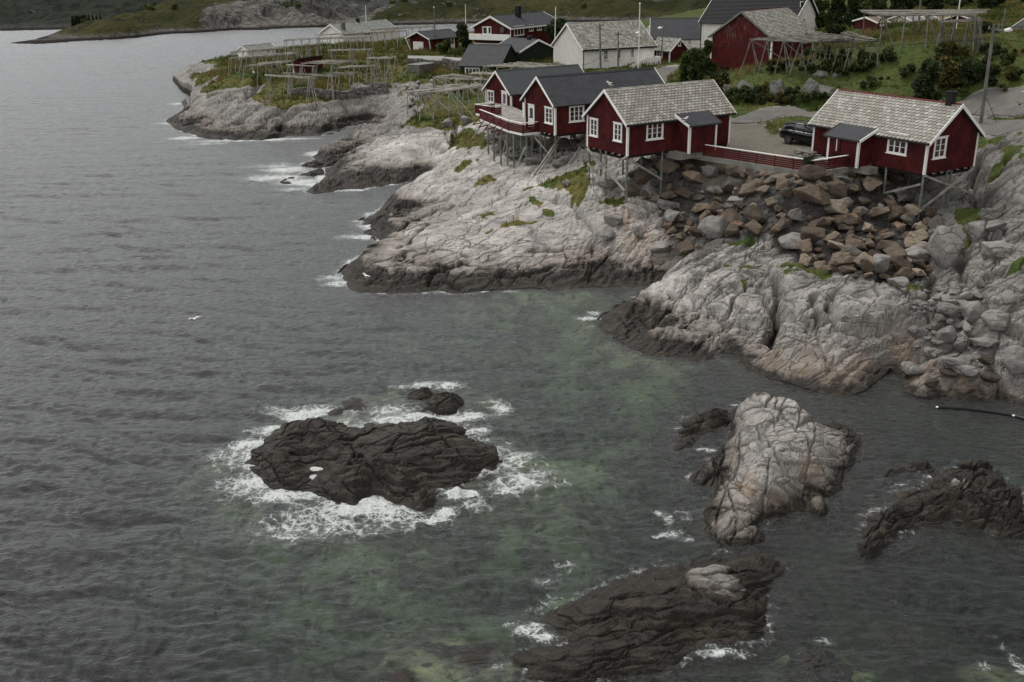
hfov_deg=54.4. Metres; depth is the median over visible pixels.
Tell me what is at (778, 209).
boulder
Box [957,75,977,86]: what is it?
leafy bush
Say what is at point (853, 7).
leafy tree
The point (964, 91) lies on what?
leafy bush
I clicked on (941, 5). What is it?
leafy tree
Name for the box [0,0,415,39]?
mountain
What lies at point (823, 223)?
boulder
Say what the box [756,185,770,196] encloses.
boulder
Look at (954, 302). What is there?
boulder
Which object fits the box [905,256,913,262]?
boulder
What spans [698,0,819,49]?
white house
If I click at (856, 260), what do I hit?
boulder
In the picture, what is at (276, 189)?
skerry
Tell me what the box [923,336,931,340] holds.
boulder
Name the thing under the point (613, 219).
boulder
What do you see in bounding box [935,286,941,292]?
boulder
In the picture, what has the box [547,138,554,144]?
boulder
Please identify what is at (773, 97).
leafy bush
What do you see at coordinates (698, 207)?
boulder
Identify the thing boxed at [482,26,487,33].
window
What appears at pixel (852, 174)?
boulder
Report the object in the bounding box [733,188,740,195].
boulder
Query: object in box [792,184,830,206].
boulder
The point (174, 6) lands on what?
hill scrub
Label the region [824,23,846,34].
leafy bush
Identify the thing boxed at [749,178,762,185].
boulder
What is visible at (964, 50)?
leafy bush
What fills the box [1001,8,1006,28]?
utility pole
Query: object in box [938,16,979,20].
red gabled house
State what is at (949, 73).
leafy bush
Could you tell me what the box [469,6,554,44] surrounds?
red house
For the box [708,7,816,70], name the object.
red barn
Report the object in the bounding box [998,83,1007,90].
leafy bush
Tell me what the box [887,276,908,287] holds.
boulder
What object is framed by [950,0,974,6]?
leafy tree
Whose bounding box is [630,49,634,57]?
window
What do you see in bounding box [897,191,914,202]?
boulder
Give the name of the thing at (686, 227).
boulder
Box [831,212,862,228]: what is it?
boulder
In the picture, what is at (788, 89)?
leafy bush
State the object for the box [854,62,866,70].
leafy bush
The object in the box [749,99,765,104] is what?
leafy bush
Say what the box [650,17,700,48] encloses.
long white house
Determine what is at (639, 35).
flagpole
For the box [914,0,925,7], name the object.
leafy tree
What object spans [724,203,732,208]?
boulder
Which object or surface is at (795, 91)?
leafy bush
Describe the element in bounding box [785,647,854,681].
skerry
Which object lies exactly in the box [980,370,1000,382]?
boulder
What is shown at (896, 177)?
boulder
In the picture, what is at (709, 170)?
boulder
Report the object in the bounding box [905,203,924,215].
boulder
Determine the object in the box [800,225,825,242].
boulder
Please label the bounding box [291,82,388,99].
stone wall
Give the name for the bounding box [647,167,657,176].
boulder
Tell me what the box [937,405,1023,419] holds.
hose
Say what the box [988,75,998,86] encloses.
leafy bush
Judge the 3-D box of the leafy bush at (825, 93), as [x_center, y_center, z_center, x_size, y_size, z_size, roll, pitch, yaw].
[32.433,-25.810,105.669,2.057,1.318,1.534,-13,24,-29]
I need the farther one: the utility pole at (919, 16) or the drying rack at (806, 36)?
the utility pole at (919, 16)
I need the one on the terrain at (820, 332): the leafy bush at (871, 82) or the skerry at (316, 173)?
the leafy bush at (871, 82)
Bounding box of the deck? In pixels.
[472,101,580,174]
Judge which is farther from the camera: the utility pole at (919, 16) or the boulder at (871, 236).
the utility pole at (919, 16)
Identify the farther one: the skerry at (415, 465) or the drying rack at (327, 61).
the drying rack at (327, 61)
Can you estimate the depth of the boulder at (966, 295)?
58.20 m
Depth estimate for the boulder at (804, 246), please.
66.85 m
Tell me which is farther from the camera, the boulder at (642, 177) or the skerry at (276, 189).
the skerry at (276, 189)
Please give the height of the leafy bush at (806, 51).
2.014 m
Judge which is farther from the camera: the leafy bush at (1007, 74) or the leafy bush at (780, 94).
the leafy bush at (780, 94)
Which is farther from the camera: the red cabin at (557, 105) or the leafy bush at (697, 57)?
the leafy bush at (697, 57)
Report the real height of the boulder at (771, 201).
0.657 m
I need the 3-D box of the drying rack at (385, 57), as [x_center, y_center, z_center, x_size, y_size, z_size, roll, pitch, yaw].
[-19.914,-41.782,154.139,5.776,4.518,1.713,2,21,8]
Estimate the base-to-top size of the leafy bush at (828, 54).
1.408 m
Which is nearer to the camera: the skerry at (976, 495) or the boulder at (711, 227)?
the skerry at (976, 495)
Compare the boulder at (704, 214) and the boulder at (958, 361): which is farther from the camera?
the boulder at (704, 214)
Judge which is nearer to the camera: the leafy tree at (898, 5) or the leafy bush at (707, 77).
the leafy bush at (707, 77)
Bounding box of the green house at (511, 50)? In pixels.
[458,36,552,73]
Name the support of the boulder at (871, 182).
on the terrain at (820, 332)
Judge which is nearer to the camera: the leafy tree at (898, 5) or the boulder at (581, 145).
the boulder at (581, 145)
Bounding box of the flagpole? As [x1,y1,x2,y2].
[638,3,640,67]
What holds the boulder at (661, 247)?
on the terrain at (820, 332)
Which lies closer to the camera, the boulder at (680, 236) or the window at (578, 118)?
the boulder at (680, 236)
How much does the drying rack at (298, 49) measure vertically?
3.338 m
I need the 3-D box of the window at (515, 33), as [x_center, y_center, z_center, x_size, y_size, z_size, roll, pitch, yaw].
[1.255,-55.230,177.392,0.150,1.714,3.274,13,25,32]
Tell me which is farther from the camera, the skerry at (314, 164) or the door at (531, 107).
the skerry at (314, 164)
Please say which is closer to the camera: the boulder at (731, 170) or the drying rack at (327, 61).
the boulder at (731, 170)
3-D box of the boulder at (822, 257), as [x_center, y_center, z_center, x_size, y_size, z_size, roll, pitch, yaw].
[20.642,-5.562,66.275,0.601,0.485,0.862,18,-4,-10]
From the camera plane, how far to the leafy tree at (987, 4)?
189.81 m
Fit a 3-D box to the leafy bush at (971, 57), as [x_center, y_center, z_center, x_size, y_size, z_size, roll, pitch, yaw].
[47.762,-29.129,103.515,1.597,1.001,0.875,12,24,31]
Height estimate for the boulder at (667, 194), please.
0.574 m
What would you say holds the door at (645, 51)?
in the white house at (575, 43)
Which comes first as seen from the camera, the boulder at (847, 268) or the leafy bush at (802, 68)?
the boulder at (847, 268)
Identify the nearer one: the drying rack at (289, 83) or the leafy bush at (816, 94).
the leafy bush at (816, 94)
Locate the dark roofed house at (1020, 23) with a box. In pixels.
[1010,19,1023,30]
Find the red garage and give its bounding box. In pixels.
[405,29,457,50]
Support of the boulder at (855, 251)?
on the terrain at (820, 332)
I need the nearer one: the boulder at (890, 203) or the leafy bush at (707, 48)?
the boulder at (890, 203)
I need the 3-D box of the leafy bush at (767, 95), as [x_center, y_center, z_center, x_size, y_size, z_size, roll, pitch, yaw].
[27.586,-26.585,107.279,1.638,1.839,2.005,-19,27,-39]
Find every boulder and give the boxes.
[441,118,452,127]
[461,115,472,124]
[491,144,499,153]
[504,152,524,159]
[518,138,529,145]
[524,156,541,163]
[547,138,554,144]
[552,155,569,166]
[556,137,569,146]
[562,179,569,185]
[572,138,581,143]
[576,142,584,148]
[595,230,615,240]
[598,179,620,187]
[604,213,622,226]
[625,184,640,196]
[628,170,635,177]
[633,226,643,238]
[634,170,652,184]
[636,157,651,166]
[641,190,650,197]
[644,241,672,259]
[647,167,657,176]
[649,194,659,202]
[655,157,679,172]
[657,199,679,210]
[660,191,678,198]
[661,221,671,228]
[663,209,679,222]
[665,183,674,191]
[665,226,677,235]
[674,186,693,197]
[674,223,683,227]
[675,214,685,221]
[675,232,684,240]
[677,173,683,180]
[677,239,694,255]
[682,160,693,170]
[682,170,703,183]
[684,225,691,233]
[688,224,702,237]
[691,194,704,200]
[692,203,708,212]
[697,215,729,239]
[699,210,710,222]
[701,165,717,176]
[706,185,715,193]
[706,201,726,213]
[713,185,725,194]
[713,197,721,202]
[718,208,739,223]
[721,176,743,193]
[723,165,743,176]
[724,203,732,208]
[724,224,739,237]
[727,196,742,202]
[731,221,743,226]
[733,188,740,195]
[733,201,745,208]
[738,182,760,197]
[740,170,748,177]
[742,207,767,223]
[743,219,763,234]
[748,168,763,178]
[748,203,756,207]
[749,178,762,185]
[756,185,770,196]
[757,170,769,176]
[765,196,777,205]
[768,177,776,184]
[770,216,792,234]
[774,205,783,212]
[775,177,790,189]
[775,212,786,217]
[778,232,800,248]
[780,187,792,197]
[787,208,802,220]
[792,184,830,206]
[793,179,803,185]
[796,238,811,255]
[797,164,826,180]
[799,253,811,265]
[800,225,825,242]
[808,218,831,229]
[811,256,817,262]
[813,260,827,269]
[815,182,827,192]
[817,254,826,260]
[820,169,833,180]
[820,265,838,270]
[821,216,836,222]
[824,199,848,213]
[826,180,847,198]
[826,231,840,240]
[827,240,843,249]
[829,251,852,265]
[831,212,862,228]
[838,175,850,181]
[838,224,853,230]
[838,263,856,274]
[841,197,852,206]
[841,244,862,259]
[844,230,854,241]
[845,234,861,244]
[847,184,861,192]
[848,171,856,176]
[850,238,867,250]
[852,206,868,215]
[853,226,861,231]
[853,252,875,265]
[858,197,871,205]
[860,256,874,272]
[861,222,873,231]
[862,174,882,190]
[864,272,872,277]
[865,238,875,249]
[866,232,874,240]
[867,206,889,217]
[868,249,882,256]
[873,254,890,273]
[876,240,897,251]
[877,231,894,240]
[878,274,890,278]
[879,228,889,233]
[883,198,897,208]
[883,243,906,257]
[887,171,905,183]
[887,194,894,199]
[887,205,907,221]
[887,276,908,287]
[890,255,913,271]
[893,267,915,279]
[894,186,908,193]
[894,222,905,231]
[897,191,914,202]
[900,212,915,226]
[901,361,926,375]
[902,231,908,239]
[904,228,928,247]
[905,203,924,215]
[905,246,929,261]
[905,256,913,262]
[907,325,919,335]
[910,241,931,261]
[912,221,922,227]
[912,259,926,267]
[912,268,925,275]
[915,225,928,230]
[917,291,926,299]
[922,217,931,226]
[922,347,934,356]
[923,290,931,295]
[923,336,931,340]
[923,378,938,387]
[924,210,934,217]
[925,265,932,271]
[926,208,937,212]
[927,225,964,269]
[928,215,943,228]
[930,338,945,344]
[934,314,945,321]
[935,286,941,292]
[935,325,955,342]
[937,302,960,316]
[939,368,957,376]
[941,294,950,301]
[941,357,970,364]
[945,318,952,324]
[947,299,958,304]
[951,365,981,376]
[954,320,965,327]
[954,334,969,352]
[959,283,967,288]
[959,291,972,298]
[959,301,983,323]
[962,321,971,332]
[965,220,988,242]
[969,337,998,346]
[972,291,981,297]
[975,275,984,287]
[978,354,994,364]
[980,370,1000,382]
[981,241,1014,260]
[981,309,1010,330]
[985,219,1006,231]
[1000,345,1023,374]
[1001,292,1023,304]
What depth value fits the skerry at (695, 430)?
49.27 m
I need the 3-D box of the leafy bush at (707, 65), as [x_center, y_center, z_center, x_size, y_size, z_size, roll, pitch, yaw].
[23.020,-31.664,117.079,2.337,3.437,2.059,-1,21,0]
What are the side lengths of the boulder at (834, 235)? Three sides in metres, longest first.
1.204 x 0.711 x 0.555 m
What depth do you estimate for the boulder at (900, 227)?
71.13 m
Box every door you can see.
[413,41,423,49]
[450,38,454,48]
[501,90,506,104]
[527,103,534,126]
[642,48,649,58]
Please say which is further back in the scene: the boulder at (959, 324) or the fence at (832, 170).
the fence at (832, 170)
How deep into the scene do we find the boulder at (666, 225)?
77.74 m
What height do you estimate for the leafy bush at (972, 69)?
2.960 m
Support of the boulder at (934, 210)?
on the terrain at (820, 332)
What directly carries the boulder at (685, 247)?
on the terrain at (820, 332)
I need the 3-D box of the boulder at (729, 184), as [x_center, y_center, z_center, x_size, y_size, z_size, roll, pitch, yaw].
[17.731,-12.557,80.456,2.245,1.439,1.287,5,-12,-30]
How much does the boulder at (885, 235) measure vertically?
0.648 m
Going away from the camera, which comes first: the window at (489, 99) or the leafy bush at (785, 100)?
the leafy bush at (785, 100)
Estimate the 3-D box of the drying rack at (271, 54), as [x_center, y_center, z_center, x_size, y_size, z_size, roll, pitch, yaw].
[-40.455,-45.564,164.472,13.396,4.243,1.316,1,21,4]
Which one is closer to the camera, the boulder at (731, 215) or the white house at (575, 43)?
the boulder at (731, 215)
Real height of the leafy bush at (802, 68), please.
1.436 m
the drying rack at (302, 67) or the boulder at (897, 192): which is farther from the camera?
the drying rack at (302, 67)
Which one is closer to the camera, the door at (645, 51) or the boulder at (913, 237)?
the boulder at (913, 237)
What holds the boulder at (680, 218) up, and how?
on the terrain at (820, 332)
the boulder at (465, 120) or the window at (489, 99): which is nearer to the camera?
the window at (489, 99)
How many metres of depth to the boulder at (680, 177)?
82.19 m
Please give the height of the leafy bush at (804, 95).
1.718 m
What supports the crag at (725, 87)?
on the terrain at (820, 332)
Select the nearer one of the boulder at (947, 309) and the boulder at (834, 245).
the boulder at (947, 309)
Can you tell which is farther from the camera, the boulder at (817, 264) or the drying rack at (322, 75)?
the drying rack at (322, 75)
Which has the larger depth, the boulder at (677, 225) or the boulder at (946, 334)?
the boulder at (677, 225)
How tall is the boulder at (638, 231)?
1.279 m
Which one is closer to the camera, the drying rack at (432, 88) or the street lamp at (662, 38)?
the drying rack at (432, 88)
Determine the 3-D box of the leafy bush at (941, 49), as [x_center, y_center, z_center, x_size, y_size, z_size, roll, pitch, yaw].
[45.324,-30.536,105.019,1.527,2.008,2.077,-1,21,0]
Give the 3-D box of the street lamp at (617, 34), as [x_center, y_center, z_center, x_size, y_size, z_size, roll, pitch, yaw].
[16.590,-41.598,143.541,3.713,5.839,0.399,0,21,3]
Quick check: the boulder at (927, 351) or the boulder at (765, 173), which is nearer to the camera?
the boulder at (927, 351)
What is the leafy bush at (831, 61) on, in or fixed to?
on the terrain at (820, 332)
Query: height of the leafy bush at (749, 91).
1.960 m
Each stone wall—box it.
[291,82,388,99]
[406,58,459,69]
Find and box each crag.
[723,84,730,97]
[736,80,755,93]
[768,79,785,101]
[799,78,819,101]
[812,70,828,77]
[819,85,835,98]
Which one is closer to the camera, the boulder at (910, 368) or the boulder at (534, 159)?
the boulder at (910, 368)
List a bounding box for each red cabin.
[482,64,583,110]
[520,67,664,167]
[582,79,736,203]
[801,88,985,220]
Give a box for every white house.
[236,43,275,58]
[318,18,395,43]
[550,20,660,68]
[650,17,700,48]
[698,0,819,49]
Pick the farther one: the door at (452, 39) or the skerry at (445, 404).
the door at (452, 39)
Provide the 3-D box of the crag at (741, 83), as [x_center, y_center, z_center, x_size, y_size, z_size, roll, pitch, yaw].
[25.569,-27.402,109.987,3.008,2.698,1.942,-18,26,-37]
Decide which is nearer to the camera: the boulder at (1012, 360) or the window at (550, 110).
the boulder at (1012, 360)
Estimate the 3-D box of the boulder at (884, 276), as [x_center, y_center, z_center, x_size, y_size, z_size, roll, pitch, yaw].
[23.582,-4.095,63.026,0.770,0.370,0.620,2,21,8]
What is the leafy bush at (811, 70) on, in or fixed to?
on the terrain at (820, 332)
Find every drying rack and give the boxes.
[228,51,301,76]
[229,47,287,73]
[242,60,296,91]
[264,74,318,106]
[275,43,317,64]
[281,72,333,99]
[284,37,318,57]
[284,64,318,84]
[299,59,362,79]
[317,30,407,48]
[318,35,372,54]
[326,71,360,98]
[327,48,376,71]
[333,64,379,88]
[366,56,401,83]
[370,25,433,41]
[406,82,469,114]
[419,82,485,120]
[433,73,487,96]
[467,72,492,92]
[479,61,559,82]
[739,31,858,76]
[787,31,877,69]
[858,8,990,53]
[934,18,983,54]
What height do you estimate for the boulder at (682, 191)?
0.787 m
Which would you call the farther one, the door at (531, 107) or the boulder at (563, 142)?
the boulder at (563, 142)
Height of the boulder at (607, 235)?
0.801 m
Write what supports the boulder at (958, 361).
on the terrain at (820, 332)
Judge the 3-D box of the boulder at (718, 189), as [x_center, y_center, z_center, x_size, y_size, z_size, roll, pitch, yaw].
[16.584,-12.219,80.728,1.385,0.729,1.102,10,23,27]
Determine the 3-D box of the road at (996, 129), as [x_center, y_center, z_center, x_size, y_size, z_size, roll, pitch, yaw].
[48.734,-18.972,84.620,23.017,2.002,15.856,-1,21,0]
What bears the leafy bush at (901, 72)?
on the terrain at (820, 332)
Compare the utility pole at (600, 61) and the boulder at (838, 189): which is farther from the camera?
the utility pole at (600, 61)
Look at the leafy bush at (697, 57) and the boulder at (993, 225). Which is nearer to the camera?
the boulder at (993, 225)
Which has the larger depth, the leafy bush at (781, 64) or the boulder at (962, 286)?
the leafy bush at (781, 64)
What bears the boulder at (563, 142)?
on the terrain at (820, 332)
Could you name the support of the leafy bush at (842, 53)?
on the terrain at (820, 332)
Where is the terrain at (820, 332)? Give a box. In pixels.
[0,0,1023,681]
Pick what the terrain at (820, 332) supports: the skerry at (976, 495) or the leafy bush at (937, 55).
the leafy bush at (937, 55)
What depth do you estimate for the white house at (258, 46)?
202.24 m
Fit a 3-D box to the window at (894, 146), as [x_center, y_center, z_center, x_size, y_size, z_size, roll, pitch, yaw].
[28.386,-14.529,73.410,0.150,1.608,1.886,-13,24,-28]
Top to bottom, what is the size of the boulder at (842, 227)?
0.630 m
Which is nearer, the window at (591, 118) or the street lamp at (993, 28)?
the window at (591, 118)
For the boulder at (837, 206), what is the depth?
71.66 m
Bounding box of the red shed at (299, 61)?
[291,55,323,75]
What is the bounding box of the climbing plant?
[801,156,813,164]
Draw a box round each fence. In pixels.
[408,56,443,59]
[444,57,461,59]
[692,144,850,175]
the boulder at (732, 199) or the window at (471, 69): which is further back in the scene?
the window at (471, 69)
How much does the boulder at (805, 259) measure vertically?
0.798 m
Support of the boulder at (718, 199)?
on the terrain at (820, 332)
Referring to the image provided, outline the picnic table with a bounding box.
[789,149,821,160]
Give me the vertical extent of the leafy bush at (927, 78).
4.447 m
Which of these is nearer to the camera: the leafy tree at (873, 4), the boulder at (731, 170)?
the boulder at (731, 170)
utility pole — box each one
[433,7,435,35]
[599,23,602,69]
[918,0,921,25]
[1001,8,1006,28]
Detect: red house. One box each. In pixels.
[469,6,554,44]
[654,37,688,61]
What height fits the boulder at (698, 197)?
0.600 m
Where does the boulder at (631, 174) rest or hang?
on the terrain at (820, 332)
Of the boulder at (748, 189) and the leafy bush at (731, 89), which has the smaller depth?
the boulder at (748, 189)
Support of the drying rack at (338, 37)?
on the terrain at (820, 332)
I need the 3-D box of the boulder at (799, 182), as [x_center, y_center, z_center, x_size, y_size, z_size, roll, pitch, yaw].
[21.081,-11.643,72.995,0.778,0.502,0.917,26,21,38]
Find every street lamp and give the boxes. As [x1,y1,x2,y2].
[615,31,640,69]
[658,22,663,60]
[973,24,1012,122]
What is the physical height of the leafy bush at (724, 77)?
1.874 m
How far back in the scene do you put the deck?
96.08 m
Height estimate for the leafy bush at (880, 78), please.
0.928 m
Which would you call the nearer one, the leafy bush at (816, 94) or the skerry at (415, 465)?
the skerry at (415, 465)
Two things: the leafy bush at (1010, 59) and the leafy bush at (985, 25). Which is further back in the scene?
the leafy bush at (985, 25)
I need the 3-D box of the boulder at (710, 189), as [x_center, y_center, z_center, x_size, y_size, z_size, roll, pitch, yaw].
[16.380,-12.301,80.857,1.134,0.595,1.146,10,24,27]
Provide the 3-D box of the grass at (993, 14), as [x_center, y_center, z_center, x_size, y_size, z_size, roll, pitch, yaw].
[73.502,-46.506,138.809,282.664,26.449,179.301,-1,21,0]
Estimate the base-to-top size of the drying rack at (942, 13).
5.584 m
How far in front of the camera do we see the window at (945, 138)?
71.98 m
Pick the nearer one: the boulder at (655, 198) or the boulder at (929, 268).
the boulder at (929, 268)
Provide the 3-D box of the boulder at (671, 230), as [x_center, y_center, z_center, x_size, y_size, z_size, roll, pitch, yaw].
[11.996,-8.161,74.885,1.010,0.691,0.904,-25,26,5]
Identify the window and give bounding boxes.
[464,67,479,73]
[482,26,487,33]
[487,90,493,101]
[514,25,523,35]
[544,106,552,124]
[568,105,584,122]
[588,117,597,137]
[603,50,608,60]
[612,121,622,142]
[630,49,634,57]
[645,123,663,140]
[885,131,909,156]
[931,135,948,159]
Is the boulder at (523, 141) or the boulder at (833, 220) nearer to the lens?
the boulder at (833, 220)
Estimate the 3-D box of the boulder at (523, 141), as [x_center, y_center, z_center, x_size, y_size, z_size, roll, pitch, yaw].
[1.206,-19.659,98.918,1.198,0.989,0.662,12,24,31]
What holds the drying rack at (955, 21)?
on the terrain at (820, 332)
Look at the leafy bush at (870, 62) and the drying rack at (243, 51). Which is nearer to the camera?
the leafy bush at (870, 62)
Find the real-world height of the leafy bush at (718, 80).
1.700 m
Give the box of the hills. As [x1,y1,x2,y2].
[0,0,710,55]
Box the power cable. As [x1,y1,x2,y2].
[620,34,990,47]
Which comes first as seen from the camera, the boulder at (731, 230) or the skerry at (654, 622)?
the skerry at (654, 622)
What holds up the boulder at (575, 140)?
on the terrain at (820, 332)
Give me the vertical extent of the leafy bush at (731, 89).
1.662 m
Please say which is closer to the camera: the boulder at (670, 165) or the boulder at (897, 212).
the boulder at (897, 212)
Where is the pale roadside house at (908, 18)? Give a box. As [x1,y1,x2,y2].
[887,16,924,23]
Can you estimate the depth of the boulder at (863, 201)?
73.99 m
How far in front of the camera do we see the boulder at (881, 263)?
63.18 m
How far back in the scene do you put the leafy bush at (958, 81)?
100.89 m
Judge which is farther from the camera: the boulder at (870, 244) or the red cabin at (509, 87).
the red cabin at (509, 87)
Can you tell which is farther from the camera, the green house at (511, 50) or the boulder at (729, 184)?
the green house at (511, 50)
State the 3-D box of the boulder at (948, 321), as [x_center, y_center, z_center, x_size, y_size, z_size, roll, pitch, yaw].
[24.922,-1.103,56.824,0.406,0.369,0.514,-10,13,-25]
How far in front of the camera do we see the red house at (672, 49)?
151.92 m
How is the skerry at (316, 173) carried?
in the sea
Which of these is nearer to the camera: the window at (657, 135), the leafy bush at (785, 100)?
the window at (657, 135)
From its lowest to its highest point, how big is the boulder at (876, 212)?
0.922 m
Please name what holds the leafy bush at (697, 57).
on the terrain at (820, 332)
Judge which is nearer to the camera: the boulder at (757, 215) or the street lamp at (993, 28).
the boulder at (757, 215)
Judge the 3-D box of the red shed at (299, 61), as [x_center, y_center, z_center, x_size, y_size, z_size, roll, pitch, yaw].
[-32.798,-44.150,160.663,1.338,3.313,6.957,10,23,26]
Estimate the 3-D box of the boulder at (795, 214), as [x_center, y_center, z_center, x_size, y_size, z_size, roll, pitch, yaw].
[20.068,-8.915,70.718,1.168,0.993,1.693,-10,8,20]
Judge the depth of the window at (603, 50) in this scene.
148.33 m
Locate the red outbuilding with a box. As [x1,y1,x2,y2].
[852,16,890,30]
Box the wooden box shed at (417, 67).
[407,62,434,73]
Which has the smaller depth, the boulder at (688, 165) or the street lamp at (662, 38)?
the boulder at (688, 165)
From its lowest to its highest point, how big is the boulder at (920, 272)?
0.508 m
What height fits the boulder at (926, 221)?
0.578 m
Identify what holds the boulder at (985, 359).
on the terrain at (820, 332)
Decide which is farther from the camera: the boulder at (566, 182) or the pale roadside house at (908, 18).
the pale roadside house at (908, 18)
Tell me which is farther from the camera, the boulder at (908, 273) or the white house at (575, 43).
the white house at (575, 43)
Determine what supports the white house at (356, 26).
on the terrain at (820, 332)
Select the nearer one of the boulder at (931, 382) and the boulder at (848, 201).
the boulder at (931, 382)
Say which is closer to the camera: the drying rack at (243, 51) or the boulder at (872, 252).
the boulder at (872, 252)
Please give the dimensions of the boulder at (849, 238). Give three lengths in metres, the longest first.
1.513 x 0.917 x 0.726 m
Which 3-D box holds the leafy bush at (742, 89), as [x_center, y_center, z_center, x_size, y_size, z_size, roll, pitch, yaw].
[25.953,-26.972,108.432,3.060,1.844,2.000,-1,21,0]
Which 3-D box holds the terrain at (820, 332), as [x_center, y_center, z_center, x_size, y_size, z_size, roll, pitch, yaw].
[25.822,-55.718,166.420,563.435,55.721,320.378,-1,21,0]
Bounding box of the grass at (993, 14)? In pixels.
[189,0,1023,293]
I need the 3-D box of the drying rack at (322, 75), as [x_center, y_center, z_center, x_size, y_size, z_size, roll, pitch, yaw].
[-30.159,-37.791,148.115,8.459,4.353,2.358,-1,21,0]
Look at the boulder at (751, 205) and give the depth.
73.49 m
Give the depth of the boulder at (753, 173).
78.36 m
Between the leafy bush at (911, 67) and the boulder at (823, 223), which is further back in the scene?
the leafy bush at (911, 67)
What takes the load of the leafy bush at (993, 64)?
on the terrain at (820, 332)
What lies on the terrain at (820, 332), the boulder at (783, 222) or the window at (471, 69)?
the boulder at (783, 222)
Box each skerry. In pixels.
[216,416,519,544]
[272,177,304,198]
[292,160,324,175]
[297,168,324,180]
[403,386,439,401]
[424,391,488,431]
[511,552,805,681]
[648,408,730,484]
[658,392,879,558]
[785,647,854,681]
[837,459,1023,576]
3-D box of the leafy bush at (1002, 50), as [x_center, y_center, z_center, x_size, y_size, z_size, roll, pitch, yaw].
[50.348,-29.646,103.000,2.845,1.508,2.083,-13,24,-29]
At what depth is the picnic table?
79.60 m
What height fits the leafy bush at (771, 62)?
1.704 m
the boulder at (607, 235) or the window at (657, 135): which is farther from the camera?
the window at (657, 135)
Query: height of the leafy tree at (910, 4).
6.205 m
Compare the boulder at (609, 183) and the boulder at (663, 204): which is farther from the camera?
the boulder at (609, 183)
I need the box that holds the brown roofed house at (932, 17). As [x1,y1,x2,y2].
[922,16,948,19]
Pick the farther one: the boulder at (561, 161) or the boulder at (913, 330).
the boulder at (561, 161)
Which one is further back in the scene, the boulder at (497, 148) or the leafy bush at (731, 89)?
the leafy bush at (731, 89)
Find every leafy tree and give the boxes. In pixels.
[455,22,471,49]
[544,17,566,39]
[814,0,830,28]
[826,0,846,25]
[842,0,868,27]
[860,0,885,16]
[889,0,907,16]
[905,0,915,9]
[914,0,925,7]
[922,0,940,9]
[935,0,945,9]
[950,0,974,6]
[976,0,996,8]
[994,0,1005,7]
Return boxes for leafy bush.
[436,39,451,52]
[678,49,691,81]
[686,48,706,80]
[697,57,717,79]
[702,39,712,56]
[703,75,722,86]
[710,71,731,82]
[714,77,725,87]
[726,94,739,104]
[728,87,745,93]
[736,84,764,94]
[739,92,755,99]
[746,88,764,103]
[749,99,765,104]
[758,94,776,101]
[761,81,769,92]
[763,87,773,99]
[765,58,782,67]
[765,61,785,70]
[773,91,783,103]
[781,95,789,103]
[784,86,792,93]
[784,87,798,100]
[786,93,798,104]
[794,57,811,65]
[798,63,821,70]
[799,91,809,101]
[803,45,830,57]
[805,98,824,104]
[806,64,817,73]
[806,90,821,102]
[814,91,827,98]
[820,58,834,67]
[820,64,840,69]
[823,50,831,58]
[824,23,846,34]
[827,65,834,71]
[831,49,852,61]
[835,57,847,70]
[835,67,855,74]
[850,57,875,70]
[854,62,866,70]
[857,49,873,61]
[859,76,881,87]
[860,59,874,70]
[866,76,889,80]
[872,52,884,61]
[882,48,897,61]
[885,46,896,56]
[897,68,910,77]
[902,63,915,71]
[911,59,944,100]
[934,42,948,55]
[934,52,943,60]
[935,55,960,88]
[937,41,960,55]
[946,88,968,96]
[951,78,965,86]
[955,58,986,84]
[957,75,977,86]
[959,45,969,58]
[964,55,978,61]
[976,57,987,63]
[977,21,999,33]
[979,42,1001,54]
[982,63,995,75]
[983,56,997,69]
[987,47,1010,55]
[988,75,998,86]
[992,65,1001,72]
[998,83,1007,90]
[999,53,1015,67]
[1003,67,1017,79]
[1010,68,1023,80]
[1012,49,1023,55]
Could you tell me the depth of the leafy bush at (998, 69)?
100.50 m
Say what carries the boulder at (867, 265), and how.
on the terrain at (820, 332)
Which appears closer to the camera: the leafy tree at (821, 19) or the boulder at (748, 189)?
the boulder at (748, 189)
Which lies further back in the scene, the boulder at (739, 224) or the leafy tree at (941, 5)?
the leafy tree at (941, 5)
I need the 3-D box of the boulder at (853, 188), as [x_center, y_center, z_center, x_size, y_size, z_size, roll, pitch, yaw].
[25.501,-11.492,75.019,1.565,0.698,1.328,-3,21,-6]
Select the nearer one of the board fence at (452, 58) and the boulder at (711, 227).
the boulder at (711, 227)
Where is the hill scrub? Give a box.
[80,0,586,21]
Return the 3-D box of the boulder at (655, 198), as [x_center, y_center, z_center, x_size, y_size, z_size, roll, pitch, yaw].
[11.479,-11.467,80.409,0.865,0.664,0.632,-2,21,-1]
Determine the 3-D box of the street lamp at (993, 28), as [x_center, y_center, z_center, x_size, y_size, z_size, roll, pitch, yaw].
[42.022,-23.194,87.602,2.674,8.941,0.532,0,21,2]
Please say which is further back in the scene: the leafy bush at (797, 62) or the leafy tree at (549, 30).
the leafy tree at (549, 30)
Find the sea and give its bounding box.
[0,22,1023,681]
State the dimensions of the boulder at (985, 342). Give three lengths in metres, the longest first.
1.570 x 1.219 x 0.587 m
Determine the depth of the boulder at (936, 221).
70.68 m
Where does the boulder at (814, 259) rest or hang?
on the terrain at (820, 332)
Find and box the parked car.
[779,121,812,143]
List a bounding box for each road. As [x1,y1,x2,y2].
[656,66,1018,122]
[958,87,1023,117]
[974,117,1023,135]
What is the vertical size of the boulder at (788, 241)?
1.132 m
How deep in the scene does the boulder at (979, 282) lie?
58.59 m
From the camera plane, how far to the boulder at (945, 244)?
62.87 m

